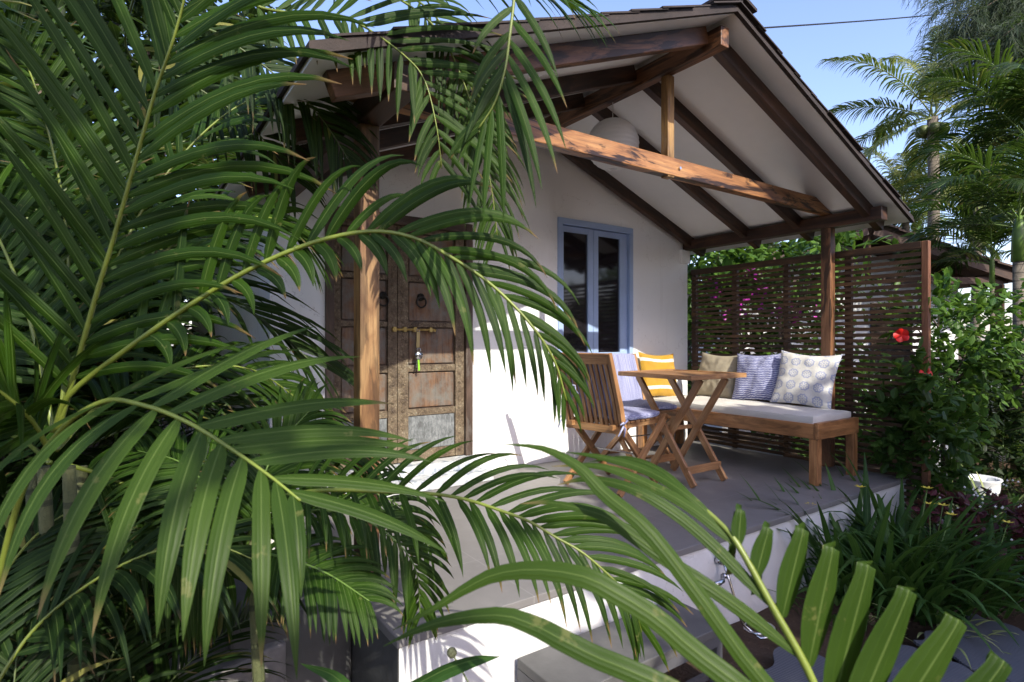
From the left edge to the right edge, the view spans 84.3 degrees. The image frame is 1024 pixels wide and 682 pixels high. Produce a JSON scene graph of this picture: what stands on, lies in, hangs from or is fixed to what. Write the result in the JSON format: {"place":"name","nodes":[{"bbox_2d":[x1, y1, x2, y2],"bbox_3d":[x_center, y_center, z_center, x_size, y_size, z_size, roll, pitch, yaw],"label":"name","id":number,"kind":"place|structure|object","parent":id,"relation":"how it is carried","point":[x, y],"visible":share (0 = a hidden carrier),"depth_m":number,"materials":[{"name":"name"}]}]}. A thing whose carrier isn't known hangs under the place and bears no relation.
{"place":"outdoors","nodes":[
{"label":"outdoors","id":0,"kind":"place"},
{"bbox_2d":[1,424,1023,681],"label":"garden bed","id":1,"kind":"object","parent":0,"point":[761,650],"visible":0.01,"depth_m":3.06,"materials":[{"name":"brown soil"}]},
{"bbox_2d":[4,120,76,147],"bbox_3d":[-6.662,-0.492,3.563,5.576,4.147,6.058,0,0,23],"label":"areca palm","id":2,"kind":"object","parent":1,"relation":"on","point":[30,144],"visible":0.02,"depth_m":5.66,"materials":[{"name":"plant"}]},
{"bbox_2d":[0,220,226,456],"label":"areca palm","id":3,"kind":"object","parent":1,"relation":"on","point":[153,309],"visible":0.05,"depth_m":5.61,"materials":[{"name":"plant"}]},
{"bbox_2d":[0,80,236,463],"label":"areca palm","id":4,"kind":"object","parent":1,"relation":"on","point":[194,162],"visible":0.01,"depth_m":7.25,"materials":[{"name":"plant"}]},
{"bbox_2d":[0,492,245,681],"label":"areca palm","id":5,"kind":"object","parent":1,"relation":"on","point":[101,623],"visible":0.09,"depth_m":2.07,"materials":[{"name":"plant"}]},
{"bbox_2d":[0,546,293,681],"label":"areca palm","id":6,"kind":"object","parent":1,"relation":"on","point":[158,657],"visible":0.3,"depth_m":1.79,"materials":[{"name":"plant"}]},
{"bbox_2d":[0,290,346,567],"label":"areca palm","id":7,"kind":"object","parent":1,"relation":"on","point":[114,439],"visible":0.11,"depth_m":3.68,"materials":[{"name":"plant"}]},
{"bbox_2d":[0,0,353,463],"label":"areca palm","id":8,"kind":"object","parent":1,"relation":"on","point":[341,370],"visible":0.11,"depth_m":3.13,"materials":[{"name":"plant"}]},
{"bbox_2d":[0,244,353,511],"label":"areca palm","id":9,"kind":"object","parent":1,"relation":"on","point":[128,421],"visible":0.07,"depth_m":2.63,"materials":[{"name":"plant"}]},
{"bbox_2d":[133,17,277,199],"bbox_3d":[-4.684,-1.889,9.925,3.751,6.988,3.874,0,0,-34],"label":"broadleaf tree","id":10,"kind":"object","parent":1,"relation":"on","point":[165,112],"visible":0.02,"depth_m":9.05,"materials":[{"name":"green plant"}]},
{"bbox_2d":[0,326,446,681],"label":"areca palm","id":11,"kind":"object","parent":1,"relation":"on","point":[289,444],"visible":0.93,"depth_m":0.94,"materials":[{"name":"green plant"}]},
{"bbox_2d":[212,547,350,681],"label":"side step","id":12,"kind":"object","parent":1,"relation":"on","point":[315,650],"visible":0.17,"depth_m":2.31,"materials":[{"name":"grey concrete"}]},
{"bbox_2d":[0,0,594,681],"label":"areca palm","id":13,"kind":"object","parent":1,"relation":"on","point":[138,270],"visible":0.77,"depth_m":1.52,"materials":[{"name":"green plant"}]},
{"bbox_2d":[80,0,618,268],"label":"areca palm","id":14,"kind":"object","parent":1,"relation":"on","point":[477,128],"visible":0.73,"depth_m":2.01,"materials":[{"name":"green plant"}]},
{"bbox_2d":[98,378,692,681],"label":"areca palm","id":15,"kind":"object","parent":1,"relation":"on","point":[354,592],"visible":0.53,"depth_m":1.52,"materials":[{"name":"green plant"}]},
{"bbox_2d":[447,647,468,681],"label":"seed head plant","id":16,"kind":"object","parent":1,"relation":"on","point":[451,652],"visible":0.96,"depth_m":1.41,"materials":[{"name":"plant"}]},
{"bbox_2d":[0,464,1023,678],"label":"ground cover","id":17,"kind":"object","parent":1,"relation":"on","point":[837,599],"visible":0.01,"depth_m":3.33,"materials":[{"name":"green plant"}]},
{"bbox_2d":[169,636,285,681],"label":"stone block","id":18,"kind":"structure","parent":17,"relation":"on","point":[275,651],"depth_m":2.14,"materials":[{"name":"grey stone"}]},
{"bbox_2d":[300,655,498,681],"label":"agave plant","id":19,"kind":"object","parent":17,"relation":"on","point":[444,672],"visible":1,"depth_m":1.27,"materials":[{"name":"green plant"}]},
{"bbox_2d":[7,498,1017,679],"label":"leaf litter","id":20,"kind":"object","parent":1,"relation":"on","point":[150,667],"visible":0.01,"depth_m":3.08,"materials":[{"name":"brown plant"}]},
{"bbox_2d":[517,600,721,681],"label":"steps","id":21,"kind":"structure","parent":1,"relation":"on","point":[548,664],"depth_m":2.33,"materials":[{"name":"grey paint"}]},
{"bbox_2d":[384,444,1011,681],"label":"areca palm","id":22,"kind":"object","parent":1,"relation":"on","point":[875,658],"visible":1,"depth_m":0.73,"materials":[{"name":"green plant"}]},
{"bbox_2d":[687,236,844,436],"bbox_3d":[2.976,-0.260,7.435,2.820,3.680,2.258,0,0,-34],"label":"leafy bush","id":23,"kind":"object","parent":1,"relation":"on","point":[727,257],"visible":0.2,"depth_m":7.15,"materials":[{"name":"green plant"}]},
{"bbox_2d":[687,258,884,354],"bbox_3d":[3.147,0.267,6.685,1.514,2.626,2.178,0,0,-55],"label":"bougainvillea","id":24,"kind":"object","parent":1,"relation":"on","point":[761,323],"visible":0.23,"depth_m":6.62,"materials":[{"name":"green plant"}]},
{"bbox_2d":[749,646,824,681],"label":"slab","id":25,"kind":"object","parent":1,"relation":"on","point":[786,667],"visible":0.34,"depth_m":2.57,"materials":[{"name":"grey concrete"}]},
{"bbox_2d":[691,240,930,537],"bbox_3d":[2.515,0.400,5.108,0.063,2.300,2.142,0,0,-34],"label":"slatted screen","id":26,"kind":"object","parent":1,"relation":"on","point":[849,313],"visible":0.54,"depth_m":4.74,"materials":[{"name":"brown wood"}]},
{"bbox_2d":[750,344,890,459],"bbox_3d":[4.044,0.880,7.500,2.552,1.815,1.716,0,0,-34],"label":"shrub","id":27,"kind":"object","parent":1,"relation":"on","point":[843,377],"visible":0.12,"depth_m":7.21,"materials":[{"name":"green plant"}]},
{"bbox_2d":[769,577,886,626],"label":"grass tuft","id":28,"kind":"object","parent":1,"relation":"on","point":[833,616],"visible":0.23,"depth_m":3.05,"materials":[{"name":"green plant"}]},
{"bbox_2d":[751,229,913,451],"bbox_3d":[3.326,-0.003,5.974,1.312,3.166,1.252,0,0,-34],"label":"plumeria shrub","id":29,"kind":"object","parent":1,"relation":"on","point":[847,238],"visible":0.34,"depth_m":6.02,"materials":[{"name":"green plant"}]},
{"bbox_2d":[687,225,1011,438],"bbox_3d":[5.570,-0.155,11.400,5.400,3.410,5.400,0,0,0],"label":"hut","id":30,"kind":"object","parent":1,"relation":"on","point":[980,271],"visible":0.09,"depth_m":9.47,"materials":[{"name":"white paint"}]},
{"bbox_2d":[870,303,912,367],"bbox_3d":[6.420,-0.100,9.575,0.700,1.100,0.030,0,0,0],"label":"window","id":31,"kind":"structure","parent":30,"relation":"in","point":[877,308],"depth_m":9.56,"materials":[{"name":"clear glass"}]},
{"bbox_2d":[739,463,1017,600],"bbox_3d":[2.084,1.197,3.463,1.348,0.712,1.501,0,0,-21],"label":"strap leaf plant","id":32,"kind":"object","parent":1,"relation":"on","point":[880,528],"visible":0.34,"depth_m":3.37,"materials":[{"name":"green plant"}]},
{"bbox_2d":[742,452,1023,649],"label":"strap leaf plant","id":33,"kind":"object","parent":1,"relation":"on","point":[909,571],"visible":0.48,"depth_m":3.16,"materials":[{"name":"green plant"}]},
{"bbox_2d":[835,337,946,453],"bbox_3d":[5.046,0.887,7.818,2.500,1.936,1.846,0,0,-15],"label":"shrub","id":34,"kind":"object","parent":1,"relation":"on","point":[867,372],"visible":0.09,"depth_m":7.49,"materials":[{"name":"green plant"}]},
{"bbox_2d":[795,451,1023,578],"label":"strap leaf plant","id":35,"kind":"object","parent":1,"relation":"on","point":[894,522],"visible":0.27,"depth_m":3.66,"materials":[{"name":"green plant"}]},
{"bbox_2d":[806,493,1023,646],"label":"strap leaf plant","id":36,"kind":"object","parent":1,"relation":"on","point":[976,588],"visible":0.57,"depth_m":3.07,"materials":[{"name":"green plant"}]},
{"bbox_2d":[853,336,988,520],"bbox_3d":[3.093,0.770,4.351,0.976,1.620,1.000,0,0,-34],"label":"dark shrub","id":37,"kind":"object","parent":1,"relation":"on","point":[942,428],"visible":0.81,"depth_m":4.17,"materials":[{"name":"green plant"}]},
{"bbox_2d":[841,514,1023,618],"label":"strap leaf plant","id":38,"kind":"object","parent":1,"relation":"on","point":[1006,564],"visible":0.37,"depth_m":3.22,"materials":[{"name":"green plant"}]},
{"bbox_2d":[861,645,1008,681],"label":"slab","id":39,"kind":"object","parent":1,"relation":"on","point":[956,672],"visible":0.13,"depth_m":2.56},
{"bbox_2d":[868,600,1020,669],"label":"variegated grass","id":40,"kind":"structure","parent":1,"relation":"on","point":[963,652],"depth_m":2.87,"materials":[{"name":"green plant"}]},
{"bbox_2d":[867,266,1023,508],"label":"hibiscus shrub","id":41,"kind":"object","parent":1,"relation":"on","point":[971,362],"visible":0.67,"depth_m":4.57,"materials":[{"name":"green plant"}]},
{"bbox_2d":[887,132,1023,477],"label":"areca palm","id":42,"kind":"object","parent":1,"relation":"on","point":[1008,183],"visible":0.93,"depth_m":6.42,"materials":[{"name":"green plant"}]},
{"bbox_2d":[889,171,1023,324],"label":"areca palm","id":43,"kind":"object","parent":1,"relation":"on","point":[997,234],"visible":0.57,"depth_m":7.81,"materials":[{"name":"green plant"}]},
{"bbox_2d":[895,503,1023,596],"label":"strap leaf plant","id":44,"kind":"object","parent":1,"relation":"on","point":[974,557],"visible":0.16,"depth_m":3.71,"materials":[{"name":"green plant"}]},
{"bbox_2d":[900,36,1023,190],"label":"areca palm","id":45,"kind":"object","parent":1,"relation":"on","point":[1011,100],"visible":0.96,"depth_m":7.69,"materials":[{"name":"green plant"}]},
{"bbox_2d":[906,484,1023,587],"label":"red leaf plant","id":46,"kind":"object","parent":1,"relation":"on","point":[962,500],"visible":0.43,"depth_m":3.65,"materials":[{"name":"plant"}]},
{"bbox_2d":[910,408,1023,495],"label":"shrub","id":47,"kind":"object","parent":1,"relation":"on","point":[1017,443],"visible":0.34,"depth_m":5.75,"materials":[{"name":"plant"}]},
{"bbox_2d":[913,614,1023,681],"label":"stone paving slab","id":48,"kind":"object","parent":1,"relation":"on","point":[976,650],"visible":0.54,"depth_m":2.76,"materials":[{"name":"stone"}]},
{"bbox_2d":[913,475,1023,537],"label":"variegated grass","id":49,"kind":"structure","parent":1,"relation":"on","point":[1002,514],"depth_m":4.30,"materials":[{"name":"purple plant"}]},
{"bbox_2d":[914,82,1023,222],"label":"areca palm","id":50,"kind":"object","parent":1,"relation":"on","point":[953,156],"visible":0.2,"depth_m":10.15,"materials":[{"name":"green plant"}]},
{"bbox_2d":[919,477,1023,539],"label":"broad leaf plant","id":51,"kind":"object","parent":1,"relation":"on","point":[1015,499],"visible":0.1,"depth_m":4.36,"materials":[{"name":"green plant"}]},
{"bbox_2d":[931,346,1011,457],"bbox_3d":[6.273,0.878,7.518,2.670,1.750,1.618,0,0,-34],"label":"shrub","id":52,"kind":"object","parent":1,"relation":"on","point":[941,366],"visible":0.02,"depth_m":7.18,"materials":[{"name":"green plant"}]},
{"bbox_2d":[929,479,1023,574],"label":"red leaf plant","id":53,"kind":"object","parent":1,"relation":"on","point":[1018,513],"visible":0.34,"depth_m":3.85,"materials":[{"name":"plant"}]},
{"bbox_2d":[933,351,1023,487],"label":"dark shrub","id":54,"kind":"object","parent":1,"relation":"on","point":[997,416],"visible":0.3,"depth_m":5.72,"materials":[{"name":"green plant"}]},
{"bbox_2d":[968,474,1002,504],"bbox_3d":[4.468,1.436,5.400,0.336,0.268,0.336,0,0,-34],"label":"ceramic pot","id":55,"kind":"object","parent":1,"relation":"on","point":[991,483],"visible":0.49,"depth_m":5.29,"materials":[{"name":"white ceramic"}]},
{"bbox_2d":[961,464,1023,501],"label":"variegated grass","id":56,"kind":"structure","parent":1,"relation":"on","point":[977,490],"depth_m":5.11,"materials":[{"name":"green plant"}]},
{"bbox_2d":[987,337,1009,461],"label":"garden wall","id":57,"kind":"structure","parent":1,"relation":"on","point":[1005,439],"depth_m":7.33,"materials":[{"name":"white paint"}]},
{"bbox_2d":[112,348,986,436],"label":"ground","id":58,"kind":"structure","parent":0,"point":[959,357],"depth_m":10.51,"materials":[{"name":"brown soil"}]},
{"bbox_2d":[0,0,154,162],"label":"broadleaf tree","id":59,"kind":"object","parent":58,"relation":"on","point":[138,25],"visible":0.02,"depth_m":10.70,"materials":[{"name":"green plant"}]},
{"bbox_2d":[28,75,132,227],"bbox_3d":[-8.288,-1.681,7.971,5.064,6.574,4.946,0,0,-34],"label":"broadleaf tree","id":60,"kind":"object","parent":58,"relation":"on","point":[107,142],"visible":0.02,"depth_m":7.97,"materials":[{"name":"green plant"}]},
{"bbox_2d":[0,63,218,440],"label":"broadleaf tree","id":61,"kind":"object","parent":58,"relation":"on","point":[89,116],"visible":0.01,"depth_m":8.09,"materials":[{"name":"green plant"}]},
{"bbox_2d":[45,54,195,297],"bbox_3d":[-11.142,-2.932,11.587,9.865,9.075,8.842,0,0,-34],"label":"broadleaf tree","id":62,"kind":"object","parent":58,"relation":"on","point":[66,75],"depth_m":10.56,"materials":[{"name":"green plant"}]},
{"bbox_2d":[23,0,299,155],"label":"broadleaf tree","id":63,"kind":"object","parent":58,"relation":"on","point":[102,6],"visible":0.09,"depth_m":10.53,"materials":[{"name":"green plant"}]},
{"bbox_2d":[192,0,913,681],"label":"cottage","id":64,"kind":"structure","parent":58,"relation":"on","point":[746,136],"depth_m":4.07,"materials":[{"name":"white paint"}]},
{"bbox_2d":[415,329,422,370],"bbox_3d":[-0.691,0.064,4.195,0.068,0.313,0.026,0,0,-34],"label":"key ring","id":65,"kind":"object","parent":64,"relation":"hanging from","point":[418,355],"visible":1,"depth_m":4.19,"materials":[{"name":"metal"}]},
{"bbox_2d":[557,217,632,353],"bbox_3d":[0.765,-0.430,5.264,0.930,1.320,0.098,0,0,-34],"label":"window","id":66,"kind":"structure","parent":64,"relation":"in","point":[595,260],"depth_m":5.25,"materials":[{"name":"blue paint"}]},
{"bbox_2d":[553,352,667,497],"bbox_3d":[0.704,0.566,4.109,0.780,0.982,0.562,0,0,-43],"label":"folding chair","id":67,"kind":"object","parent":64,"relation":"on","point":[605,394],"visible":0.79,"depth_m":3.94,"materials":[{"name":"brown wood"}]},
{"bbox_2d":[589,102,638,170],"bbox_3d":[0.713,-1.454,4.003,0.367,0.477,0.367,0,0,-34],"label":"paper lantern","id":68,"kind":"object","parent":64,"relation":"hanging from","point":[619,130],"visible":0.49,"depth_m":3.86,"materials":[{"name":"white paper"}]},
{"bbox_2d":[601,353,678,464],"bbox_3d":[1.068,0.584,4.931,0.530,0.944,0.736,0,0,-25],"label":"folding chair","id":69,"kind":"object","parent":64,"relation":"on","point":[632,394],"visible":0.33,"depth_m":5.05,"materials":[{"name":"white fabric"}]},
{"bbox_2d":[618,369,746,487],"bbox_3d":[1.294,0.645,4.340,0.640,0.815,0.700,0,0,-34],"label":"folding table","id":70,"kind":"object","parent":64,"relation":"on","point":[672,376],"visible":0.97,"depth_m":4.26,"materials":[{"name":"brown wood"}]},
{"bbox_2d":[714,557,776,639],"bbox_3d":[1.202,1.323,2.971,0.392,0.417,0.174,0,0,-8],"label":"shower hose","id":71,"kind":"object","parent":64,"relation":"attached to","point":[723,577],"visible":0.57,"depth_m":2.95,"materials":[{"name":"metal"}]},
{"bbox_2d":[638,408,858,485],"bbox_3d":[1.962,0.822,4.967,0.611,0.454,1.751,0,0,-34],"label":"daybed bench","id":72,"kind":"object","parent":64,"relation":"on","point":[815,434],"visible":0.5,"depth_m":4.36,"materials":[{"name":"orange wood"}]},
{"bbox_2d":[645,395,850,423],"bbox_3d":[1.953,0.576,4.970,0.587,0.111,1.692,0,0,-34],"label":"daybed mattress","id":73,"kind":"object","parent":72,"relation":"on","point":[793,413],"visible":0.78,"depth_m":4.53,"materials":[{"name":"beige fabric"}]},
{"bbox_2d":[638,352,676,395],"bbox_3d":[1.432,0.330,5.520,0.482,0.459,0.183,0,0,-34],"label":"cushion","id":74,"kind":"object","parent":73,"relation":"on","point":[659,387],"visible":0.69,"depth_m":5.46,"materials":[{"name":"yellow fabric"}]},
{"bbox_2d":[697,352,743,398],"bbox_3d":[1.971,0.330,5.434,0.214,0.443,0.458,0,0,-34],"label":"cushion","id":75,"kind":"object","parent":73,"relation":"on","point":[709,362],"visible":0.58,"depth_m":5.38,"materials":[{"name":"beige fabric"}]},
{"bbox_2d":[732,353,780,399],"bbox_3d":[2.207,0.320,5.062,0.466,0.454,0.226,0,0,44],"label":"cushion","id":76,"kind":"object","parent":73,"relation":"on","point":[759,381],"visible":0.85,"depth_m":5.00,"materials":[{"name":"blue fabric"}]},
{"bbox_2d":[770,350,842,408],"bbox_3d":[2.433,0.315,4.696,0.258,0.475,0.475,0,0,-34],"label":"cushion","id":77,"kind":"object","parent":73,"relation":"on","point":[805,380],"visible":1,"depth_m":4.63,"materials":[{"name":"fabric"}]},
{"bbox_2d":[687,239,796,280],"bbox_3d":[6.365,-1.771,15.146,5.430,6.799,5.392,0,0,37],"label":"coconut palm","id":78,"kind":"object","parent":58,"relation":"on","point":[770,245],"visible":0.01,"depth_m":14.83,"materials":[{"name":"green plant"}]},
{"bbox_2d":[745,200,916,250],"bbox_3d":[10.638,-1.803,19.128,5.980,6.874,6.179,0,0,-34],"label":"coconut palm","id":79,"kind":"object","parent":58,"relation":"on","point":[907,201],"depth_m":16.76,"materials":[{"name":"green plant"}]},
{"bbox_2d":[815,24,1022,239],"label":"coconut palm","id":80,"kind":"object","parent":58,"relation":"on","point":[881,136],"visible":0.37,"depth_m":15.24,"materials":[{"name":"green plant"}]},
{"bbox_2d":[861,140,1002,261],"bbox_3d":[11.740,-2.400,17.061,5.226,8.040,5.509,0,0,-34],"label":"coconut palm","id":81,"kind":"object","parent":58,"relation":"on","point":[895,175],"visible":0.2,"depth_m":16.65,"materials":[{"name":"green plant"}]},
{"bbox_2d":[893,222,989,354],"bbox_3d":[10.925,-1.142,17.223,5.393,5.502,5.421,0,0,-3],"label":"broadleaf tree","id":82,"kind":"object","parent":58,"relation":"on","point":[962,326],"visible":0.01,"depth_m":16.12,"materials":[{"name":"green plant"}]},
{"bbox_2d":[894,119,1023,377],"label":"coconut palm","id":83,"kind":"object","parent":58,"relation":"on","point":[980,253],"visible":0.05,"depth_m":20.01,"materials":[{"name":"green plant"}]},
{"bbox_2d":[898,0,1023,143],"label":"casuarina tree","id":84,"kind":"object","parent":58,"relation":"on","point":[994,21],"visible":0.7,"depth_m":8.70,"materials":[{"name":"green plant"}]},
{"bbox_2d":[83,0,1015,345],"label":"sky","id":85,"kind":"structure","parent":0,"point":[803,47],"materials":[{"name":"blue"}]},
{"bbox_2d":[764,11,960,28],"bbox_3d":[10.750,-7.654,12.500,21.113,8.712,0.018,0,0,-38],"label":"overhead cable","id":86,"kind":"object","parent":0,"point":[843,22],"visible":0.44,"depth_m":7.46,"materials":[{"name":"black metal"}]}
]}

